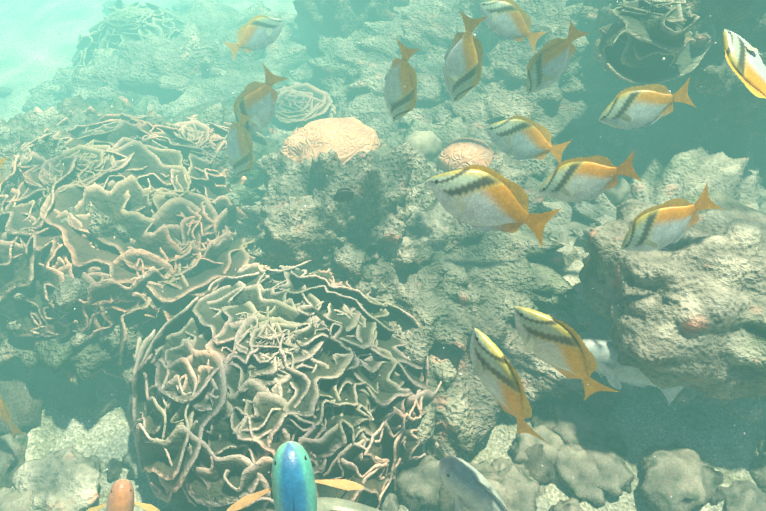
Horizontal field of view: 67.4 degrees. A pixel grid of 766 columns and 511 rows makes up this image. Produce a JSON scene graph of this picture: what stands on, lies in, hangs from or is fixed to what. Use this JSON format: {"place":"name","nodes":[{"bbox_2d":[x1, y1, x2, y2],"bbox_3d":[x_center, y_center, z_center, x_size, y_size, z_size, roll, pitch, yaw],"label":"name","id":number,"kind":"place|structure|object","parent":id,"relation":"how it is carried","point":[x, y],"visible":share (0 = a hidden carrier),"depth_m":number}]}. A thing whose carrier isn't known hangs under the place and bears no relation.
{"place":"outdoors","nodes":[
{"label":"outdoors","id":0,"kind":"place"},
{"bbox_2d":[0,157,7,184],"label":"fish","id":1,"kind":"object","parent":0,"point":[2,160],"depth_m":1.39},
{"bbox_2d":[0,395,25,438],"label":"fish","id":2,"kind":"object","parent":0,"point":[5,414],"depth_m":1.46},
{"bbox_2d":[86,479,159,510],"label":"fish","id":3,"kind":"object","parent":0,"point":[121,497],"depth_m":1.14},
{"bbox_2d":[224,104,253,176],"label":"fish","id":4,"kind":"object","parent":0,"point":[239,148],"depth_m":1.64},
{"bbox_2d":[222,15,283,61],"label":"fish","id":5,"kind":"object","parent":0,"point":[259,32],"depth_m":1.94},
{"bbox_2d":[233,63,288,133],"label":"fish","id":6,"kind":"object","parent":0,"point":[253,95],"depth_m":1.57},
{"bbox_2d":[227,441,362,510],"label":"fish","id":7,"kind":"object","parent":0,"point":[293,488],"depth_m":0.92},
{"bbox_2d":[333,186,361,202],"bbox_3d":[-0.097,-0.161,1.522,0.075,0.040,0.021,-18,20,-1],"label":"damselfish","id":8,"kind":"object","parent":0,"point":[343,195],"depth_m":1.52},
{"bbox_2d":[317,473,380,510],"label":"fish","id":9,"kind":"object","parent":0,"point":[330,504],"depth_m":1.23},
{"bbox_2d":[13,1,745,503],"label":"water particles","id":10,"kind":"object","parent":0,"point":[361,197],"depth_m":0.63},
{"bbox_2d":[0,0,765,510],"bbox_3d":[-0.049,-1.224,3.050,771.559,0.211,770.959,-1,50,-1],"label":"seabed","id":11,"kind":"structure","parent":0,"point":[38,40],"depth_m":1.60},
{"bbox_2d":[0,86,11,96],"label":"rubble","id":12,"kind":"object","parent":11,"relation":"on","point":[5,91],"depth_m":2.60},
{"bbox_2d":[0,433,26,488],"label":"rock","id":13,"kind":"object","parent":11,"relation":"on","point":[12,457],"depth_m":1.55},
{"bbox_2d":[0,487,31,510],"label":"rock","id":14,"kind":"object","parent":11,"relation":"on","point":[9,497],"depth_m":1.46},
{"bbox_2d":[15,432,27,442],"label":"rubble","id":15,"kind":"object","parent":11,"relation":"on","point":[18,434],"depth_m":1.60},
{"bbox_2d":[0,367,46,433],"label":"rock","id":16,"kind":"object","parent":11,"relation":"on","point":[24,401],"depth_m":1.61},
{"bbox_2d":[0,106,71,205],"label":"rock","id":17,"kind":"object","parent":11,"relation":"on","point":[36,116],"depth_m":1.89},
{"bbox_2d":[22,68,73,112],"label":"rock","id":18,"kind":"object","parent":11,"relation":"on","point":[41,97],"depth_m":2.48},
{"bbox_2d":[12,445,100,510],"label":"rock","id":19,"kind":"object","parent":11,"relation":"on","point":[67,478],"depth_m":1.49},
{"bbox_2d":[85,455,101,472],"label":"rubble","id":20,"kind":"object","parent":11,"relation":"on","point":[95,460],"depth_m":1.56},
{"bbox_2d":[28,205,174,388],"bbox_3d":[-0.787,0.083,1.814,0.639,0.679,0.721,-1,50,-1],"label":"rock","id":21,"kind":"object","parent":11,"relation":"on","point":[69,292],"depth_m":1.54},
{"bbox_2d":[74,376,129,419],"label":"rock","id":22,"kind":"object","parent":11,"relation":"on","point":[106,389],"depth_m":1.65},
{"bbox_2d":[102,0,124,14],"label":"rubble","id":23,"kind":"object","parent":11,"relation":"on","point":[106,5],"depth_m":3.10},
{"bbox_2d":[105,459,123,480],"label":"rubble","id":24,"kind":"object","parent":11,"relation":"on","point":[114,467],"depth_m":1.55},
{"bbox_2d":[66,0,185,68],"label":"lettuce coral","id":25,"kind":"object","parent":11,"relation":"on","point":[115,28],"depth_m":2.55},
{"bbox_2d":[122,446,145,477],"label":"rubble","id":26,"kind":"object","parent":11,"relation":"on","point":[130,459],"depth_m":1.54},
{"bbox_2d":[0,94,284,411],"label":"rock","id":27,"kind":"object","parent":11,"relation":"on","point":[63,374],"depth_m":1.64},
{"bbox_2d":[0,105,247,350],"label":"lettuce coral","id":28,"kind":"object","parent":27,"relation":"on","point":[147,187],"depth_m":1.61},
{"bbox_2d":[100,226,259,378],"bbox_3d":[-0.626,0.125,1.790,0.609,0.461,0.655,-1,50,-1],"label":"lettuce coral","id":29,"kind":"object","parent":27,"relation":"on","point":[225,257],"depth_m":1.61},
{"bbox_2d":[167,115,267,184],"bbox_3d":[-0.625,-0.258,2.038,0.487,0.417,0.490,-33,57,-25],"label":"lettuce coral","id":30,"kind":"object","parent":27,"relation":"on","point":[210,137],"depth_m":1.90},
{"bbox_2d":[127,260,441,510],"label":"lettuce coral","id":31,"kind":"object","parent":27,"relation":"on","point":[325,356],"depth_m":1.38},
{"bbox_2d":[160,507,171,510],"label":"rubble","id":32,"kind":"object","parent":11,"relation":"on","point":[166,509],"depth_m":1.46},
{"bbox_2d":[163,501,171,507],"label":"rubble","id":33,"kind":"object","parent":11,"relation":"on","point":[168,504],"depth_m":1.48},
{"bbox_2d":[118,104,242,206],"bbox_3d":[-0.795,-0.166,2.084,0.687,0.657,0.780,-1,50,-1],"label":"rock","id":34,"kind":"object","parent":11,"relation":"on","point":[234,198],"depth_m":1.85},
{"bbox_2d":[172,0,193,11],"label":"water","id":35,"kind":"structure","parent":11,"relation":"on","point":[181,5],"depth_m":3.04},
{"bbox_2d":[54,0,328,116],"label":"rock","id":36,"kind":"object","parent":11,"relation":"on","point":[150,68],"depth_m":2.42},
{"bbox_2d":[195,37,232,78],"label":"rock","id":37,"kind":"object","parent":36,"relation":"on","point":[207,62],"depth_m":2.41},
{"bbox_2d":[243,199,252,205],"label":"rock","id":38,"kind":"object","parent":11,"relation":"on","point":[248,202],"depth_m":1.89},
{"bbox_2d":[279,33,321,89],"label":"rock","id":39,"kind":"object","parent":11,"relation":"on","point":[303,73],"depth_m":2.51},
{"bbox_2d":[293,0,409,47],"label":"rock","id":40,"kind":"object","parent":11,"relation":"on","point":[332,19],"depth_m":2.50},
{"bbox_2d":[380,492,400,510],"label":"rubble","id":41,"kind":"object","parent":11,"relation":"on","point":[390,501],"depth_m":1.44},
{"bbox_2d":[230,116,586,457],"bbox_3d":[0.000,-0.039,1.994,1.583,0.575,1.605,-1,50,-1],"label":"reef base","id":42,"kind":"object","parent":11,"relation":"on","point":[453,288],"depth_m":1.65},
{"bbox_2d":[280,117,379,165],"bbox_3d":[-0.171,-0.341,1.945,0.356,0.211,0.287,-1,50,-1],"label":"brain coral","id":43,"kind":"object","parent":42,"relation":"on","point":[346,139],"depth_m":1.87},
{"bbox_2d":[239,138,435,290],"bbox_3d":[-0.084,-0.071,1.944,0.764,0.714,0.825,-1,50,-1],"label":"rock","id":44,"kind":"object","parent":42,"relation":"on","point":[291,230],"depth_m":1.71},
{"bbox_2d":[384,202,454,269],"bbox_3d":[0.150,0.035,1.908,0.503,0.442,0.544,-1,50,-1],"label":"rock","id":45,"kind":"object","parent":42,"relation":"on","point":[433,225],"depth_m":1.76},
{"bbox_2d":[427,161,438,172],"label":"rock","id":46,"kind":"object","parent":42,"relation":"on","point":[434,167],"depth_m":1.98},
{"bbox_2d":[404,131,441,160],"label":"porites","id":47,"kind":"object","parent":46,"relation":"on","point":[429,143],"depth_m":2.02},
{"bbox_2d":[438,137,493,171],"bbox_3d":[0.287,-0.320,1.966,0.200,0.140,0.198,-1,50,-1],"label":"brain coral","id":48,"kind":"object","parent":46,"relation":"on","point":[458,154],"depth_m":1.91},
{"bbox_2d":[545,232,588,275],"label":"rock","id":49,"kind":"object","parent":42,"relation":"on","point":[560,261],"depth_m":1.75},
{"bbox_2d":[397,454,441,509],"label":"rock","id":50,"kind":"object","parent":11,"relation":"on","point":[419,488],"depth_m":1.44},
{"bbox_2d":[425,446,465,460],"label":"rubble","id":51,"kind":"object","parent":11,"relation":"on","point":[438,457],"depth_m":1.54},
{"bbox_2d":[306,0,626,177],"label":"rock","id":52,"kind":"object","parent":11,"relation":"on","point":[353,68],"depth_m":2.27},
{"bbox_2d":[274,83,335,131],"bbox_3d":[-0.351,-0.507,2.400,0.418,0.332,0.416,-23,54,-18],"label":"lettuce coral","id":53,"kind":"object","parent":52,"relation":"on","point":[312,103],"depth_m":2.28},
{"bbox_2d":[491,457,511,470],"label":"rubble","id":54,"kind":"object","parent":11,"relation":"on","point":[499,463],"depth_m":1.51},
{"bbox_2d":[493,462,540,510],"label":"rock","id":55,"kind":"object","parent":11,"relation":"on","point":[513,477],"depth_m":1.43},
{"bbox_2d":[502,409,532,421],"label":"rubble","id":56,"kind":"object","parent":11,"relation":"on","point":[508,417],"depth_m":1.61},
{"bbox_2d":[514,463,545,497],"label":"rock","id":57,"kind":"object","parent":11,"relation":"on","point":[543,490],"depth_m":1.47},
{"bbox_2d":[509,425,565,484],"bbox_3d":[0.433,0.536,1.531,0.192,0.092,0.145,26,68,16],"label":"rock","id":58,"kind":"object","parent":11,"relation":"on","point":[554,440],"depth_m":1.53},
{"bbox_2d":[522,443,553,484],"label":"rock","id":59,"kind":"object","parent":11,"relation":"on","point":[535,453],"depth_m":1.48},
{"bbox_2d":[530,400,557,430],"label":"rock","id":60,"kind":"object","parent":11,"relation":"on","point":[546,419],"depth_m":1.58},
{"bbox_2d":[553,497,583,510],"bbox_3d":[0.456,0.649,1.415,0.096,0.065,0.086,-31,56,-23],"label":"rubble","id":61,"kind":"object","parent":11,"relation":"on","point":[573,506],"depth_m":1.42},
{"bbox_2d":[552,400,605,444],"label":"rock","id":62,"kind":"object","parent":11,"relation":"on","point":[578,423],"depth_m":1.54},
{"bbox_2d":[554,444,607,505],"bbox_3d":[0.520,0.560,1.487,0.136,0.087,0.181,-20,57,-27],"label":"rock","id":63,"kind":"object","parent":11,"relation":"on","point":[571,462],"depth_m":1.45},
{"bbox_2d":[570,374,620,423],"bbox_3d":[0.582,0.400,1.639,0.167,0.158,0.193,-34,64,-29],"label":"rock","id":64,"kind":"object","parent":11,"relation":"on","point":[601,404],"depth_m":1.57},
{"bbox_2d":[575,438,635,496],"bbox_3d":[0.569,0.546,1.493,0.131,0.084,0.174,-16,48,-22],"label":"rock","id":65,"kind":"object","parent":11,"relation":"on","point":[617,476],"depth_m":1.46},
{"bbox_2d":[604,432,627,456],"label":"rubble","id":66,"kind":"object","parent":11,"relation":"on","point":[614,442],"depth_m":1.51},
{"bbox_2d":[640,459,651,478],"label":"rubble","id":67,"kind":"object","parent":11,"relation":"on","point":[643,467],"depth_m":1.46},
{"bbox_2d":[540,126,765,422],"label":"rock","id":68,"kind":"object","parent":11,"relation":"on","point":[668,165],"depth_m":1.92},
{"bbox_2d":[604,175,629,203],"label":"porites","id":69,"kind":"object","parent":68,"relation":"on","point":[619,192],"depth_m":1.91},
{"bbox_2d":[579,190,765,400],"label":"boulder","id":70,"kind":"object","parent":68,"relation":"on","point":[706,336],"depth_m":1.36},
{"bbox_2d":[566,0,765,158],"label":"rock","id":71,"kind":"object","parent":11,"relation":"on","point":[727,114],"depth_m":1.94},
{"bbox_2d":[592,0,716,85],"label":"lettuce coral","id":72,"kind":"object","parent":71,"relation":"on","point":[638,37],"depth_m":1.76},
{"bbox_2d":[636,440,716,510],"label":"rock","id":73,"kind":"object","parent":11,"relation":"on","point":[681,475],"depth_m":1.41},
{"bbox_2d":[704,465,723,485],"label":"rubble","id":74,"kind":"object","parent":11,"relation":"on","point":[719,476],"depth_m":1.45},
{"bbox_2d":[708,485,724,504],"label":"rubble","id":75,"kind":"object","parent":11,"relation":"on","point":[716,497],"depth_m":1.41},
{"bbox_2d":[707,142,765,189],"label":"rock","id":76,"kind":"object","parent":11,"relation":"on","point":[757,150],"depth_m":2.03},
{"bbox_2d":[718,480,765,510],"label":"rock","id":77,"kind":"object","parent":11,"relation":"on","point":[744,495],"depth_m":1.39},
{"bbox_2d":[742,403,765,432],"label":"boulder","id":78,"kind":"object","parent":11,"relation":"on","point":[762,424],"depth_m":1.56},
{"bbox_2d":[750,452,765,491],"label":"rubble","id":79,"kind":"object","parent":11,"relation":"on","point":[757,466],"depth_m":1.46},
{"bbox_2d":[756,475,765,487],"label":"rubble","id":80,"kind":"object","parent":11,"relation":"on","point":[761,481],"depth_m":1.44},
{"bbox_2d":[758,434,765,452],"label":"rubble","id":81,"kind":"object","parent":11,"relation":"on","point":[761,444],"depth_m":1.52},
{"bbox_2d":[382,38,419,120],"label":"fish","id":82,"kind":"object","parent":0,"point":[400,99],"depth_m":1.46},
{"bbox_2d":[441,10,486,102],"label":"fish","id":83,"kind":"object","parent":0,"point":[462,70],"depth_m":1.50},
{"bbox_2d":[439,455,508,510],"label":"fish","id":84,"kind":"object","parent":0,"point":[469,486],"depth_m":1.19},
{"bbox_2d":[427,164,561,247],"bbox_3d":[0.201,-0.100,1.081,0.250,0.122,0.074,21,22,-1],"label":"fish","id":85,"kind":"object","parent":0,"point":[483,198],"depth_m":1.07},
{"bbox_2d":[470,328,548,443],"bbox_3d":[0.216,0.240,1.044,0.048,0.250,0.123,-29,12,-28],"label":"fish","id":86,"kind":"object","parent":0,"point":[496,373],"depth_m":1.02},
{"bbox_2d":[479,0,546,53],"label":"fish","id":87,"kind":"object","parent":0,"point":[508,19],"depth_m":1.73},
{"bbox_2d":[485,115,572,163],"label":"fish","id":88,"kind":"object","parent":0,"point":[518,137],"depth_m":1.51},
{"bbox_2d":[526,20,590,93],"bbox_3d":[0.464,-0.536,1.577,0.108,0.220,0.046,24,36,-17],"label":"fish","id":89,"kind":"object","parent":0,"point":[548,64],"depth_m":1.57},
{"bbox_2d":[514,306,618,399],"bbox_3d":[0.334,0.176,1.078,0.250,0.122,0.085,42,52,-10],"label":"fish","id":90,"kind":"object","parent":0,"point":[560,347],"depth_m":1.06},
{"bbox_2d":[539,149,642,203],"bbox_3d":[0.461,-0.175,1.300,0.220,0.108,0.071,-14,12,24],"label":"fish","id":91,"kind":"object","parent":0,"point":[578,180],"depth_m":1.29},
{"bbox_2d":[581,337,683,404],"bbox_3d":[0.621,0.285,1.456,0.301,0.112,0.138,24,30,-1],"label":"fish","id":92,"kind":"object","parent":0,"point":[609,366],"depth_m":1.43},
{"bbox_2d":[598,77,695,129],"bbox_3d":[0.670,-0.384,1.473,0.230,0.113,0.079,-15,12,14],"label":"fish","id":93,"kind":"object","parent":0,"point":[633,107],"depth_m":1.47},
{"bbox_2d":[621,183,723,251],"bbox_3d":[0.630,-0.071,1.274,0.220,0.108,0.069,-33,14,24],"label":"fish","id":94,"kind":"object","parent":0,"point":[650,229],"depth_m":1.27},
{"bbox_2d":[722,29,765,98],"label":"fish","id":95,"kind":"object","parent":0,"point":[745,63],"depth_m":1.23},
{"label":"rubble","id":96,"kind":"object","parent":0,"visible":0},
{"bbox_2d":[437,459,508,510],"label":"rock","id":97,"kind":"object","parent":96,"relation":"on","point":[446,501],"depth_m":1.42}
]}

